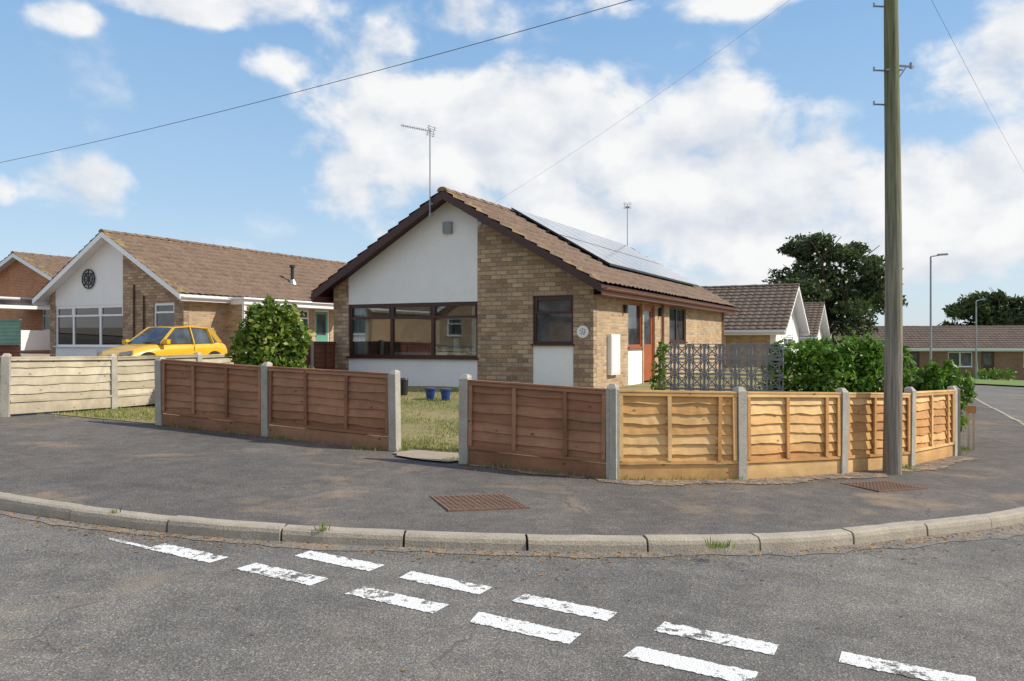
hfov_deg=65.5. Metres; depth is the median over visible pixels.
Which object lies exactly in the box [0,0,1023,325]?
sky
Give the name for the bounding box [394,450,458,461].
garden path
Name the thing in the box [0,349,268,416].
boundary fence
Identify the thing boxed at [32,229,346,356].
neighbouring bungalow
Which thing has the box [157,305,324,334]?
window panes
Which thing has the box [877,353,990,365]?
window panes
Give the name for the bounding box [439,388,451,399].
blue plant pot
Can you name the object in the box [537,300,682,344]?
window panes
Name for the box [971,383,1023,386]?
ground
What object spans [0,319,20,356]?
garage door
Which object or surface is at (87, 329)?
front window panes
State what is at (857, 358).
garden hedge
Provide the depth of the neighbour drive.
34.50 m
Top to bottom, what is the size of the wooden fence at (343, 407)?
1.255 m
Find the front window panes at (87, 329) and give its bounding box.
[58,307,122,344]
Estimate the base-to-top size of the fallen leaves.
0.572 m
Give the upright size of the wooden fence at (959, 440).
1.291 m
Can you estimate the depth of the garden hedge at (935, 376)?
13.43 m
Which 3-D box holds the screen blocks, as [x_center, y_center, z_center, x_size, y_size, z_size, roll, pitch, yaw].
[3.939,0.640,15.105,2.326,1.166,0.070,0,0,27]
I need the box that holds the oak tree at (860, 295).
[761,230,907,366]
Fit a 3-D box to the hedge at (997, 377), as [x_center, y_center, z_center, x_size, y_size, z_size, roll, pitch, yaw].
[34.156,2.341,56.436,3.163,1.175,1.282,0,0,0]
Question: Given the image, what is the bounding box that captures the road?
[0,385,1023,680]
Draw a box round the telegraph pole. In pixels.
[0,0,1023,474]
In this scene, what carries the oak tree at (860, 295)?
on the ground at (998, 385)
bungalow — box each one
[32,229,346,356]
[309,125,738,388]
[701,283,809,366]
[799,302,830,343]
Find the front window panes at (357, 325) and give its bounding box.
[352,308,363,353]
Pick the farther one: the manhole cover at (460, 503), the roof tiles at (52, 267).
the roof tiles at (52, 267)
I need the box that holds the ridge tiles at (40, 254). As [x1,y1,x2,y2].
[11,251,72,258]
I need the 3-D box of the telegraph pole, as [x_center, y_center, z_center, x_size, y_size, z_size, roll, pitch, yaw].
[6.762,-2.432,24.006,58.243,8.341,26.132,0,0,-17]
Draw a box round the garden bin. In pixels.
[400,378,408,394]
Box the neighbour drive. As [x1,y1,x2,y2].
[20,351,152,400]
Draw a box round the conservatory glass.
[0,298,49,306]
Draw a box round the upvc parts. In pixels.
[0,253,51,329]
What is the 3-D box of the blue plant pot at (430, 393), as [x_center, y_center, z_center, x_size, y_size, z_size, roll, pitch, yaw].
[-1.620,1.047,15.800,0.240,0.215,0.240,0,0,0]
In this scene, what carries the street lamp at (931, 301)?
on the pavement
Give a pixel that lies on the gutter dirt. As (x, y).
(1007, 530)
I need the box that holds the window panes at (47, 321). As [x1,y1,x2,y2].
[44,310,49,328]
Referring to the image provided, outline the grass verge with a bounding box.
[840,372,1023,385]
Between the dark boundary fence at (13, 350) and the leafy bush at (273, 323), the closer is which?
the leafy bush at (273, 323)
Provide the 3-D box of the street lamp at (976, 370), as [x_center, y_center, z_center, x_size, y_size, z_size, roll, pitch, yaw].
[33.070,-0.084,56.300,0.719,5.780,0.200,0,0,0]
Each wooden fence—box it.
[154,357,400,451]
[459,374,618,479]
[609,385,957,479]
[955,386,960,455]
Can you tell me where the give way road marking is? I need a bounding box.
[109,538,975,680]
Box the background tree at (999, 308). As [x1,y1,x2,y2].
[938,288,1023,325]
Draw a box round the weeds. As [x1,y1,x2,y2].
[19,405,972,550]
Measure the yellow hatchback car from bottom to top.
1.500 m
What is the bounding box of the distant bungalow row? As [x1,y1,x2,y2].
[832,325,1023,379]
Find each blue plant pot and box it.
[424,388,435,398]
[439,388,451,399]
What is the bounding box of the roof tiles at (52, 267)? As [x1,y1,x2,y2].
[0,253,71,277]
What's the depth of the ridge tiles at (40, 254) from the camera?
38.80 m
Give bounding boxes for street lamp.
[929,253,947,364]
[975,298,985,378]
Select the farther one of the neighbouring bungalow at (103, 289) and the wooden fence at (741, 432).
the neighbouring bungalow at (103, 289)
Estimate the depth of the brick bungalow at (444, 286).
19.01 m
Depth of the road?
4.56 m
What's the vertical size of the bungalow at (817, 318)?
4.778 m
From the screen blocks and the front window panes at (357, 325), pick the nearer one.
the screen blocks
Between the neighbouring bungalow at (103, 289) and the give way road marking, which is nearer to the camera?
the give way road marking
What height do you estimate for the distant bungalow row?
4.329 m
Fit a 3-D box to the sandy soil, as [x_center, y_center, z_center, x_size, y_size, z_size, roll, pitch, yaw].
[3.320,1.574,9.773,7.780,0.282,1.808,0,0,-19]
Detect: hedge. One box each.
[757,327,913,392]
[877,358,977,430]
[972,366,1018,379]
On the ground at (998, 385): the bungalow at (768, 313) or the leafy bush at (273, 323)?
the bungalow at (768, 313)
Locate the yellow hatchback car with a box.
[97,326,226,355]
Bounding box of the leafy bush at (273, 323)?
[224,294,314,368]
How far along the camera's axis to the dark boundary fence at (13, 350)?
26.80 m
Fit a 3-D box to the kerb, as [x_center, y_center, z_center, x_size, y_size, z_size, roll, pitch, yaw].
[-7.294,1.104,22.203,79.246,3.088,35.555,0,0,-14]
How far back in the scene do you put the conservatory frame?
35.97 m
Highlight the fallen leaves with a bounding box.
[5,425,1023,672]
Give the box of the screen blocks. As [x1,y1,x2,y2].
[660,343,783,391]
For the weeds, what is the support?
on the pavement
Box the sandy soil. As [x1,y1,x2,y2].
[461,456,979,485]
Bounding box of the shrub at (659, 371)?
[649,339,669,389]
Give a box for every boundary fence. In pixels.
[0,345,19,356]
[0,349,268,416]
[273,340,335,369]
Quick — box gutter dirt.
[0,509,1023,557]
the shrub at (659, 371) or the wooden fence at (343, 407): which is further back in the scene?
the shrub at (659, 371)
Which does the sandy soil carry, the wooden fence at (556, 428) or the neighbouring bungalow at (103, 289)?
the wooden fence at (556, 428)
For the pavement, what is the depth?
7.87 m
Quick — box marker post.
[966,406,975,449]
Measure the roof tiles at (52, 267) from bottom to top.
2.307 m
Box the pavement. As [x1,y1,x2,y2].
[0,374,1023,535]
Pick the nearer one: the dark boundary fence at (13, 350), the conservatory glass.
the dark boundary fence at (13, 350)
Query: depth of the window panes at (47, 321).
37.38 m
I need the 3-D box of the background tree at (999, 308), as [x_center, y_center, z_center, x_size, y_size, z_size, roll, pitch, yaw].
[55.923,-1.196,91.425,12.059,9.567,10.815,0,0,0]
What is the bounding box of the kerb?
[0,390,1023,551]
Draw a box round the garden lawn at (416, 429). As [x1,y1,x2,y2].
[49,367,880,464]
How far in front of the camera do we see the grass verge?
51.80 m
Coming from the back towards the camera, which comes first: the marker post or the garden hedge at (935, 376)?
the garden hedge at (935, 376)
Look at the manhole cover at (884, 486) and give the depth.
8.78 m
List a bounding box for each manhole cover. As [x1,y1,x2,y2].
[429,494,529,511]
[840,480,926,491]
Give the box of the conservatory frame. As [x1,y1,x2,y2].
[0,296,49,349]

